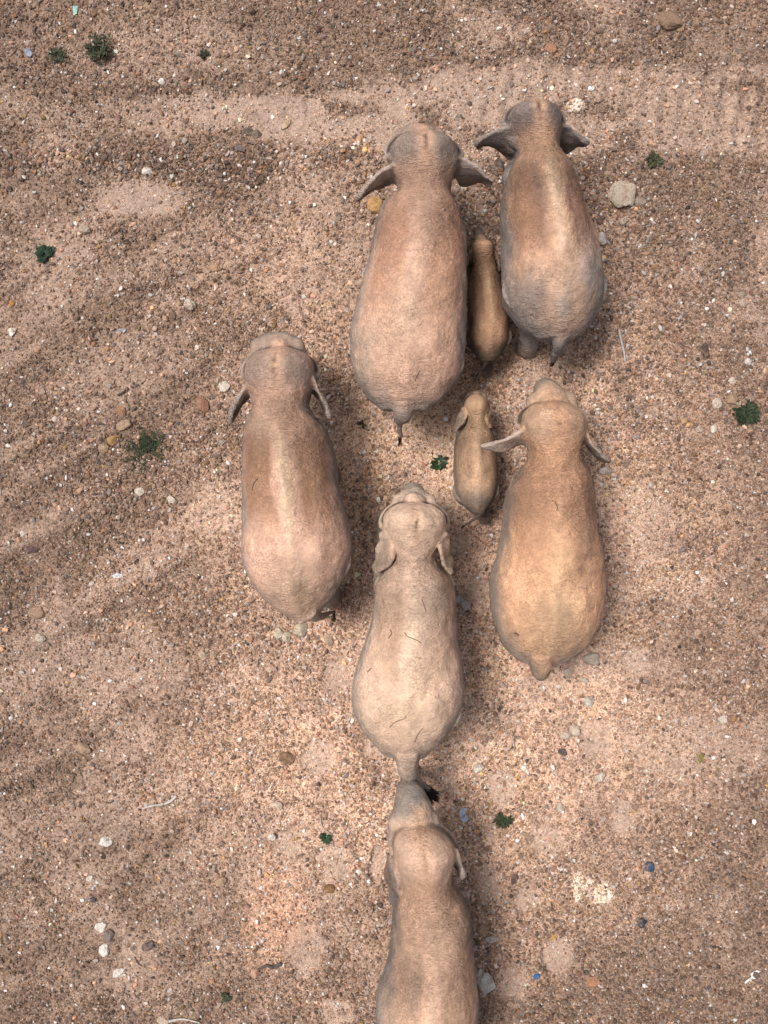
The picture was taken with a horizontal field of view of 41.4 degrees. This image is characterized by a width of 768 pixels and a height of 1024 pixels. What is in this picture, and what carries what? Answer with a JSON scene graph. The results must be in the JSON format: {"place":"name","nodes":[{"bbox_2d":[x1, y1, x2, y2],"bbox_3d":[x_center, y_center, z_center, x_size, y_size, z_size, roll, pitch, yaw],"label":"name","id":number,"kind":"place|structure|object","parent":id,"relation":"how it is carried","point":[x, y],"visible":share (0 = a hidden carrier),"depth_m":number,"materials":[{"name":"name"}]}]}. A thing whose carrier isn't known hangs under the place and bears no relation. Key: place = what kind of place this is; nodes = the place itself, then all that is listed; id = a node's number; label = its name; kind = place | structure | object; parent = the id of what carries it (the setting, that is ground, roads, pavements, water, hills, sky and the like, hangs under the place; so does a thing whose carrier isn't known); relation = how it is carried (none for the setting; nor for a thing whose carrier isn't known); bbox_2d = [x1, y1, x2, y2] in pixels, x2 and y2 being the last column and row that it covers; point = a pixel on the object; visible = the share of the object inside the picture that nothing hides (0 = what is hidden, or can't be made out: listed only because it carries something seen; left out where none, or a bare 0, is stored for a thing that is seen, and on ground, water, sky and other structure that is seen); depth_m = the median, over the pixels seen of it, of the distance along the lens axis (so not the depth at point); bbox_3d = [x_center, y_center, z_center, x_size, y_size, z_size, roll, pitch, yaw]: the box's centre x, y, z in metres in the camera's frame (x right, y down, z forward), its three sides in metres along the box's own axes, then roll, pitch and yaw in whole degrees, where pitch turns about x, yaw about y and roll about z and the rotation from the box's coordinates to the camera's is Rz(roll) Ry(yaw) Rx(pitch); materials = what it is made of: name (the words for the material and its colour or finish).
{"place":"outdoors","nodes":[
{"label":"outdoors","id":0,"kind":"place"},
{"bbox_2d":[0,0,767,1023],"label":"ground","id":1,"kind":"structure","parent":0,"point":[272,100],"depth_m":14.00,"materials":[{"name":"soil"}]},
{"bbox_2d":[23,48,31,56],"bbox_3d":[-4.903,-6.326,13.975,0.098,0.016,0.149,-30,90,0],"label":"plastic scrap","id":2,"kind":"object","parent":1,"relation":"on","point":[27,52],"visible":1,"depth_m":13.97,"materials":[{"name":"white plastic"}]},
{"bbox_2d":[25,546,38,552],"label":"rock","id":3,"kind":"object","parent":1,"relation":"on","point":[30,549],"visible":1,"depth_m":13.99,"materials":[{"name":"stone"}]},
{"bbox_2d":[28,606,45,619],"bbox_3d":[-4.774,1.391,13.990,0.248,0.133,0.183,0,90,0],"label":"rock","id":4,"kind":"object","parent":1,"relation":"on","point":[37,612],"visible":1,"depth_m":13.95,"materials":[{"name":"stone"}]},
{"bbox_2d":[35,632,45,641],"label":"rock","id":5,"kind":"object","parent":1,"relation":"on","point":[40,637],"visible":1,"depth_m":13.94,"materials":[{"name":"stone"}]},
{"bbox_2d":[34,244,53,263],"bbox_3d":[-4.658,-3.534,13.922,0.271,0.092,0.270,0,90,0],"label":"weed","id":6,"kind":"object","parent":1,"relation":"on","point":[43,253],"visible":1,"depth_m":13.91,"materials":[{"name":"green plant"}]},
{"bbox_2d":[46,45,64,64],"bbox_3d":[-4.490,-6.282,13.957,0.252,0.084,0.271,-39,90,0],"label":"weed","id":7,"kind":"object","parent":1,"relation":"on","point":[59,52],"visible":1,"depth_m":13.95,"materials":[{"name":"green plant"}]},
{"bbox_2d":[74,742,90,754],"bbox_3d":[-4.154,3.239,13.998,0.242,0.157,0.211,0,90,0],"label":"rock","id":8,"kind":"object","parent":1,"relation":"on","point":[83,748],"visible":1,"depth_m":13.95,"materials":[{"name":"stone"}]},
{"bbox_2d":[78,225,90,234],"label":"rock","id":9,"kind":"object","parent":1,"relation":"on","point":[84,229],"visible":1,"depth_m":13.88,"materials":[{"name":"stone"}]},
{"bbox_2d":[86,875,94,882],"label":"rock","id":10,"kind":"object","parent":1,"relation":"on","point":[90,878],"visible":1,"depth_m":13.93,"materials":[{"name":"stone"}]},
{"bbox_2d":[83,29,114,62],"bbox_3d":[-3.897,-6.377,13.905,0.431,0.162,0.451,0,90,0],"label":"weed","id":11,"kind":"object","parent":1,"relation":"on","point":[102,47],"visible":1,"depth_m":13.88,"materials":[{"name":"green plant"}]},
{"bbox_2d":[94,922,106,932],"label":"rock","id":12,"kind":"object","parent":1,"relation":"on","point":[100,927],"visible":1,"depth_m":13.96,"materials":[{"name":"stone"}]},
{"bbox_2d":[98,944,108,956],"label":"rock","id":13,"kind":"object","parent":1,"relation":"on","point":[103,950],"visible":1,"depth_m":13.97,"materials":[{"name":"stone"}]},
{"bbox_2d":[98,443,108,452],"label":"rock","id":14,"kind":"object","parent":1,"relation":"on","point":[103,447],"visible":1,"depth_m":13.99,"materials":[{"name":"stone"}]},
{"bbox_2d":[99,836,111,846],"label":"rock","id":15,"kind":"object","parent":1,"relation":"on","point":[105,841],"visible":1,"depth_m":13.90,"materials":[{"name":"stone"}]},
{"bbox_2d":[103,930,113,942],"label":"rock","id":16,"kind":"object","parent":1,"relation":"on","point":[108,937],"visible":1,"depth_m":13.93,"materials":[{"name":"stone"}]},
{"bbox_2d":[107,435,117,445],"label":"rock","id":17,"kind":"object","parent":1,"relation":"on","point":[111,440],"visible":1,"depth_m":13.96,"materials":[{"name":"stone"}]},
{"bbox_2d":[112,968,125,977],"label":"rock","id":18,"kind":"object","parent":1,"relation":"on","point":[117,972],"visible":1,"depth_m":14.01,"materials":[{"name":"stone"}]},
{"bbox_2d":[117,406,125,414],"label":"rock","id":19,"kind":"object","parent":1,"relation":"on","point":[121,411],"visible":1,"depth_m":13.96,"materials":[{"name":"stone"}]},
{"bbox_2d":[116,419,130,430],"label":"rock","id":20,"kind":"object","parent":1,"relation":"on","point":[123,424],"visible":1,"depth_m":13.94,"materials":[{"name":"stone"}]},
{"bbox_2d":[134,488,144,496],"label":"rock","id":21,"kind":"object","parent":1,"relation":"on","point":[139,492],"visible":1,"depth_m":13.96,"materials":[{"name":"stone"}]},
{"bbox_2d":[122,426,171,473],"bbox_3d":[-3.292,-0.860,13.965,0.705,0.088,0.562,-40,90,0],"label":"weed","id":22,"kind":"object","parent":1,"relation":"on","point":[156,441],"visible":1,"depth_m":13.96,"materials":[{"name":"green plant"}]},
{"bbox_2d":[142,167,151,175],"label":"rock","id":23,"kind":"object","parent":1,"relation":"on","point":[146,170],"visible":1,"depth_m":13.96,"materials":[{"name":"stone"}]},
{"bbox_2d":[141,940,154,950],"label":"rock","id":24,"kind":"object","parent":1,"relation":"on","point":[148,945],"visible":1,"depth_m":13.96,"materials":[{"name":"stone"}]},
{"bbox_2d":[142,795,176,808],"bbox_3d":[-3.071,4.005,13.924,0.512,0.056,0.080,-21,90,0],"label":"stick","id":25,"kind":"object","parent":1,"relation":"on","point":[171,800],"visible":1,"depth_m":13.91,"materials":[{"name":"white wood"}]},
{"bbox_2d":[157,1015,168,1023],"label":"rock","id":26,"kind":"object","parent":1,"relation":"on","point":[161,1019],"visible":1,"depth_m":13.98,"materials":[{"name":"stone"}]},
{"bbox_2d":[166,495,175,503],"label":"rock","id":27,"kind":"object","parent":1,"relation":"on","point":[170,499],"visible":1,"depth_m":13.98,"materials":[{"name":"stone"}]},
{"bbox_2d":[169,1018,199,1023],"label":"stick","id":28,"kind":"object","parent":1,"relation":"on","point":[177,1019],"visible":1,"depth_m":14.00,"materials":[{"name":"white wood"}]},
{"bbox_2d":[184,298,195,310],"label":"rock","id":29,"kind":"object","parent":1,"relation":"on","point":[189,304],"visible":1,"depth_m":13.95,"materials":[{"name":"stone"}]},
{"bbox_2d":[196,395,208,411],"bbox_3d":[-2.495,-1.489,13.977,0.167,0.130,0.245,-42,90,0],"label":"rock","id":30,"kind":"object","parent":1,"relation":"on","point":[202,404],"visible":1,"depth_m":13.94,"materials":[{"name":"stone"}]},
{"bbox_2d":[198,650,206,659],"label":"rock","id":31,"kind":"object","parent":1,"relation":"on","point":[202,654],"visible":1,"depth_m":13.97,"materials":[{"name":"stone"}]},
{"bbox_2d":[199,49,209,59],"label":"seedling","id":32,"kind":"object","parent":1,"relation":"on","point":[202,53],"visible":1,"depth_m":13.97,"materials":[{"name":"green plant"}]},
{"bbox_2d":[210,650,216,659],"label":"rock","id":33,"kind":"object","parent":1,"relation":"on","point":[213,655],"visible":1,"depth_m":13.97,"materials":[{"name":"stone"}]},
{"bbox_2d":[209,263,220,271],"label":"rock","id":34,"kind":"object","parent":1,"relation":"on","point":[213,267],"visible":1,"depth_m":13.96,"materials":[{"name":"stone"}]},
{"bbox_2d":[215,877,226,886],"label":"rock","id":35,"kind":"object","parent":1,"relation":"on","point":[220,881],"visible":1,"depth_m":13.91,"materials":[{"name":"stone"}]},
{"bbox_2d":[218,381,229,391],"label":"rock","id":36,"kind":"object","parent":1,"relation":"on","point":[223,386],"visible":1,"depth_m":13.96,"materials":[{"name":"stone"}]},
{"bbox_2d":[220,992,230,1002],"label":"weed","id":37,"kind":"object","parent":1,"relation":"on","point":[226,998],"visible":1,"depth_m":14.01,"materials":[{"name":"green plant"}]},
{"bbox_2d":[234,144,244,151],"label":"rock","id":38,"kind":"object","parent":1,"relation":"on","point":[241,148],"visible":1,"depth_m":13.90,"materials":[{"name":"stone"}]},
{"bbox_2d":[244,127,252,136],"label":"rock","id":39,"kind":"object","parent":1,"relation":"on","point":[247,131],"visible":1,"depth_m":14.00,"materials":[{"name":"stone"}]},
{"bbox_2d":[250,967,259,978],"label":"rock","id":40,"kind":"object","parent":1,"relation":"on","point":[254,972],"visible":1,"depth_m":13.96,"materials":[{"name":"stone"}]},
{"bbox_2d":[251,129,261,138],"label":"rock","id":41,"kind":"object","parent":1,"relation":"on","point":[256,133],"visible":1,"depth_m":13.99,"materials":[{"name":"stone"}]},
{"bbox_2d":[257,962,281,970],"bbox_3d":[-1.574,6.261,13.969,0.354,0.063,0.085,-11,90,0],"label":"stick","id":42,"kind":"object","parent":1,"relation":"on","point":[279,964],"visible":1,"depth_m":13.96,"materials":[{"name":"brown wood"}]},
{"bbox_2d":[267,833,275,840],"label":"rock","id":43,"kind":"object","parent":1,"relation":"on","point":[272,836],"visible":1,"depth_m":13.94,"materials":[{"name":"stone"}]},
{"bbox_2d":[272,801,282,810],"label":"rock","id":44,"kind":"object","parent":1,"relation":"on","point":[278,805],"visible":1,"depth_m":13.91,"materials":[{"name":"stone"}]},
{"bbox_2d":[273,627,283,639],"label":"rock","id":45,"kind":"object","parent":1,"relation":"on","point":[278,632],"visible":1,"depth_m":13.96,"materials":[{"name":"stone"}]},
{"bbox_2d":[282,118,290,129],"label":"rock","id":46,"kind":"object","parent":1,"relation":"on","point":[287,123],"visible":1,"depth_m":14.01,"materials":[{"name":"stone"}]},
{"bbox_2d":[282,632,290,641],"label":"rock","id":47,"kind":"object","parent":1,"relation":"on","point":[286,636],"visible":1,"depth_m":13.95,"materials":[{"name":"stone"}]},
{"bbox_2d":[280,750,294,763],"bbox_3d":[-1.337,3.384,13.978,0.218,0.135,0.170,26,90,0],"label":"rock","id":48,"kind":"object","parent":1,"relation":"on","point":[287,757],"visible":1,"depth_m":13.93,"materials":[{"name":"stone"}]},
{"bbox_2d":[228,332,352,622],"bbox_3d":[-1.154,-0.363,12.840,1.374,2.389,3.739,-5,90,0],"label":"elephant","id":49,"kind":"object","parent":1,"relation":"on","point":[296,549],"visible":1,"depth_m":11.91},
{"bbox_2d":[293,623,307,635],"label":"rock","id":50,"kind":"object","parent":1,"relation":"on","point":[300,629],"visible":1,"depth_m":13.92,"materials":[{"name":"stone"}]},
{"bbox_2d":[319,833,331,844],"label":"seedling","id":51,"kind":"object","parent":1,"relation":"on","point":[325,840],"visible":1,"depth_m":13.95,"materials":[{"name":"green plant"}]},
{"bbox_2d":[324,634,333,645],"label":"rock","id":52,"kind":"object","parent":1,"relation":"on","point":[328,638],"visible":1,"depth_m":13.95,"materials":[{"name":"stone"}]},
{"bbox_2d":[325,884,334,893],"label":"rock","id":53,"kind":"object","parent":1,"relation":"on","point":[330,888],"visible":1,"depth_m":13.98,"materials":[{"name":"stone"}]},
{"bbox_2d":[367,197,381,213],"bbox_3d":[-0.125,-4.219,13.972,0.228,0.157,0.239,0,90,0],"label":"rock","id":54,"kind":"object","parent":1,"relation":"on","point":[374,204],"visible":0.81,"depth_m":13.91,"materials":[{"name":"stone"}]},
{"bbox_2d":[352,482,463,804],"bbox_3d":[0.295,1.710,12.854,1.393,2.377,4.192,0,90,0],"label":"elephant","id":55,"kind":"object","parent":1,"relation":"on","point":[419,686],"visible":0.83,"depth_m":11.92},
{"bbox_2d":[349,123,493,446],"bbox_3d":[0.457,-2.788,12.842,1.774,2.354,3.860,0,90,0],"label":"elephant","id":56,"kind":"object","parent":1,"relation":"on","point":[409,320],"visible":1,"depth_m":11.91},
{"bbox_2d":[375,778,478,1023],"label":"elephant","id":57,"kind":"object","parent":1,"relation":"on","point":[428,975],"visible":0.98,"depth_m":11.91},
{"bbox_2d":[430,454,448,470],"bbox_3d":[0.761,-0.670,13.993,0.246,0.081,0.241,16,90,0],"label":"weed","id":58,"kind":"object","parent":1,"relation":"on","point":[436,466],"visible":1,"depth_m":13.99,"materials":[{"name":"green plant"}]},
{"bbox_2d":[456,594,464,603],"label":"rock","id":59,"kind":"object","parent":1,"relation":"on","point":[459,598],"visible":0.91,"depth_m":13.96,"materials":[{"name":"stone"}]},
{"bbox_2d":[459,808,468,821],"bbox_3d":[1.100,4.170,13.962,0.129,0.019,0.200,0,90,0],"label":"plastic scrap","id":60,"kind":"object","parent":1,"relation":"on","point":[462,813],"visible":1,"depth_m":13.96,"materials":[{"name":"white plastic"}]},
{"bbox_2d":[461,598,469,609],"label":"rock","id":61,"kind":"object","parent":1,"relation":"on","point":[465,605],"visible":1,"depth_m":13.95,"materials":[{"name":"stone"}]},
{"bbox_2d":[452,390,498,527],"bbox_3d":[1.196,-0.695,13.409,0.608,1.280,1.823,0,90,0],"label":"elephant calf","id":62,"kind":"object","parent":1,"relation":"on","point":[475,491],"visible":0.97,"depth_m":12.91},
{"bbox_2d":[473,763,483,772],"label":"rock","id":63,"kind":"object","parent":1,"relation":"on","point":[478,767],"visible":1,"depth_m":13.96,"materials":[{"name":"stone"}]},
{"bbox_2d":[476,968,484,984],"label":"rock","id":64,"kind":"object","parent":1,"relation":"on","point":[480,973],"visible":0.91,"depth_m":13.97,"materials":[{"name":"stone"}]},
{"bbox_2d":[477,923,488,935],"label":"rock","id":65,"kind":"object","parent":1,"relation":"on","point":[482,929],"visible":1,"depth_m":13.95,"materials":[{"name":"stone"}]},
{"bbox_2d":[478,973,495,994],"bbox_3d":[1.403,6.498,14.001,0.261,0.156,0.254,-44,90,0],"label":"rock","id":66,"kind":"object","parent":1,"relation":"on","point":[486,986],"visible":1,"depth_m":13.95,"materials":[{"name":"stone"}]},
{"bbox_2d":[466,227,511,377],"bbox_3d":[1.360,-2.801,13.436,0.631,1.208,2.019,0,90,0],"label":"elephant calf","id":67,"kind":"object","parent":1,"relation":"on","point":[489,336],"visible":0.93,"depth_m":12.97},
{"bbox_2d":[485,935,499,942],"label":"rock","id":68,"kind":"object","parent":1,"relation":"on","point":[492,939],"visible":1,"depth_m":13.96,"materials":[{"name":"stone"}]},
{"bbox_2d":[494,157,504,169],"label":"rock","id":69,"kind":"object","parent":1,"relation":"on","point":[499,163],"visible":0.99,"depth_m":13.94,"materials":[{"name":"stone"}]},
{"bbox_2d":[492,812,514,828],"bbox_3d":[1.642,4.234,13.956,0.272,0.107,0.268,28,90,0],"label":"weed","id":70,"kind":"object","parent":1,"relation":"on","point":[500,818],"visible":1,"depth_m":13.95,"materials":[{"name":"green plant"}]},
{"bbox_2d":[511,874,518,884],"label":"rock","id":71,"kind":"object","parent":1,"relation":"on","point":[514,877],"visible":1,"depth_m":13.94,"materials":[{"name":"stone"}]},
{"bbox_2d":[474,98,606,366],"bbox_3d":[2.072,-3.450,12.854,1.517,2.410,3.106,-11,90,0],"label":"elephant","id":72,"kind":"object","parent":1,"relation":"on","point":[554,284],"visible":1,"depth_m":11.96},
{"bbox_2d":[481,378,610,680],"bbox_3d":[1.973,0.221,12.868,1.612,2.394,3.770,0,90,0],"label":"elephant","id":73,"kind":"object","parent":1,"relation":"on","point":[547,585],"visible":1,"depth_m":11.92},
{"bbox_2d":[545,43,556,52],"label":"rock","id":74,"kind":"object","parent":1,"relation":"on","point":[550,47],"visible":1,"depth_m":13.94,"materials":[{"name":"stone"}]},
{"bbox_2d":[555,802,564,811],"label":"rock","id":75,"kind":"object","parent":1,"relation":"on","point":[560,807],"visible":1,"depth_m":13.99,"materials":[{"name":"stone"}]},
{"bbox_2d":[558,747,566,755],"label":"rock","id":76,"kind":"object","parent":1,"relation":"on","point":[562,751],"visible":1,"depth_m":13.97,"materials":[{"name":"stone"}]},
{"bbox_2d":[559,732,570,739],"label":"rock","id":77,"kind":"object","parent":1,"relation":"on","point":[565,735],"visible":1,"depth_m":13.96,"materials":[{"name":"stone"}]},
{"bbox_2d":[564,667,571,678],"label":"rock","id":78,"kind":"object","parent":1,"relation":"on","point":[567,672],"visible":1,"depth_m":13.97,"materials":[{"name":"stone"}]},
{"bbox_2d":[568,724,580,736],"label":"rock","id":79,"kind":"object","parent":1,"relation":"on","point":[574,730],"visible":1,"depth_m":13.95,"materials":[{"name":"stone"}]},
{"bbox_2d":[583,696,594,706],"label":"rock","id":80,"kind":"object","parent":1,"relation":"on","point":[588,701],"visible":1,"depth_m":13.97,"materials":[{"name":"stone"}]},
{"bbox_2d":[584,652,598,665],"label":"rock","id":81,"kind":"object","parent":1,"relation":"on","point":[591,658],"visible":1,"depth_m":13.96,"materials":[{"name":"stone"}]},
{"bbox_2d":[586,976,599,986],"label":"rock","id":82,"kind":"object","parent":1,"relation":"on","point":[592,981],"visible":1,"depth_m":13.95,"materials":[{"name":"stone"}]},
{"bbox_2d":[594,772,604,781],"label":"rock","id":83,"kind":"object","parent":1,"relation":"on","point":[599,777],"visible":1,"depth_m":13.97,"materials":[{"name":"stone"}]},
{"bbox_2d":[598,232,606,244],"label":"rock","id":84,"kind":"object","parent":1,"relation":"on","point":[602,237],"visible":0.84,"depth_m":13.93,"materials":[{"name":"stone"}]},
{"bbox_2d":[598,467,612,473],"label":"rock","id":85,"kind":"object","parent":1,"relation":"on","point":[604,470],"visible":1,"depth_m":13.96,"materials":[{"name":"stone"}]},
{"bbox_2d":[607,180,635,207],"bbox_3d":[3.254,-4.361,13.984,0.380,0.252,0.381,0,90,0],"label":"rock","id":86,"kind":"object","parent":1,"relation":"on","point":[621,193],"visible":1,"depth_m":13.89,"materials":[{"name":"stone"}]},
{"bbox_2d":[618,329,625,361],"bbox_3d":[3.277,-2.295,13.978,0.036,0.043,0.456,-11,90,0],"label":"stick","id":87,"kind":"object","parent":1,"relation":"on","point":[619,332],"visible":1,"depth_m":13.96,"materials":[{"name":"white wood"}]},
{"bbox_2d":[618,217,627,224],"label":"rock","id":88,"kind":"object","parent":1,"relation":"on","point":[622,220],"visible":1,"depth_m":13.95,"materials":[{"name":"stone"}]},
{"bbox_2d":[633,197,645,206],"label":"rock","id":89,"kind":"object","parent":1,"relation":"on","point":[640,201],"visible":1,"depth_m":13.95,"materials":[{"name":"stone"}]},
{"bbox_2d":[637,917,646,927],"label":"rock","id":90,"kind":"object","parent":1,"relation":"on","point":[641,922],"visible":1,"depth_m":13.96,"materials":[{"name":"stone"}]},
{"bbox_2d":[645,861,654,871],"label":"rock","id":91,"kind":"object","parent":1,"relation":"on","point":[649,867],"visible":1,"depth_m":13.96,"materials":[{"name":"stone"}]},
{"bbox_2d":[646,149,663,167],"bbox_3d":[3.695,-4.809,13.917,0.254,0.112,0.250,40,90,0],"label":"weed","id":92,"kind":"object","parent":1,"relation":"on","point":[654,159],"visible":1,"depth_m":13.90,"materials":[{"name":"green plant"}]},
{"bbox_2d":[653,11,682,29],"bbox_3d":[3.912,-6.765,13.966,0.419,0.230,0.294,0,90,0],"label":"rock","id":93,"kind":"object","parent":1,"relation":"on","point":[668,20],"visible":1,"depth_m":13.89,"materials":[{"name":"stone"}]},
{"bbox_2d":[695,425,703,432],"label":"rock","id":94,"kind":"object","parent":1,"relation":"on","point":[699,428],"visible":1,"depth_m":13.95,"materials":[{"name":"stone"}]},
{"bbox_2d":[700,342,708,358],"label":"rock","id":95,"kind":"object","parent":1,"relation":"on","point":[704,348],"visible":1,"depth_m":13.96,"materials":[{"name":"stone"}]},
{"bbox_2d":[710,425,717,433],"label":"rock","id":96,"kind":"object","parent":1,"relation":"on","point":[713,429],"visible":1,"depth_m":13.96,"materials":[{"name":"stone"}]},
{"bbox_2d":[711,398,721,408],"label":"rock","id":97,"kind":"object","parent":1,"relation":"on","point":[716,403],"visible":1,"depth_m":13.97,"materials":[{"name":"stone"}]},
{"bbox_2d":[718,715,726,723],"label":"rock","id":98,"kind":"object","parent":1,"relation":"on","point":[722,719],"visible":1,"depth_m":13.97,"materials":[{"name":"stone"}]},
{"bbox_2d":[725,394,737,403],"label":"rock","id":99,"kind":"object","parent":1,"relation":"on","point":[731,398],"visible":1,"depth_m":13.96,"materials":[{"name":"stone"}]},
{"bbox_2d":[738,291,745,298],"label":"rock","id":100,"kind":"object","parent":1,"relation":"on","point":[741,294],"visible":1,"depth_m":13.99,"materials":[{"name":"stone"}]},
{"bbox_2d":[738,298,748,307],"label":"rock","id":101,"kind":"object","parent":1,"relation":"on","point":[743,302],"visible":1,"depth_m":13.97,"materials":[{"name":"stone"}]},
{"bbox_2d":[732,399,760,425],"bbox_3d":[4.989,-1.352,13.938,0.382,0.139,0.371,-32,90,0],"label":"bush","id":102,"kind":"object","parent":1,"relation":"on","point":[747,413],"visible":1,"depth_m":13.91,"materials":[{"name":"green plant"}]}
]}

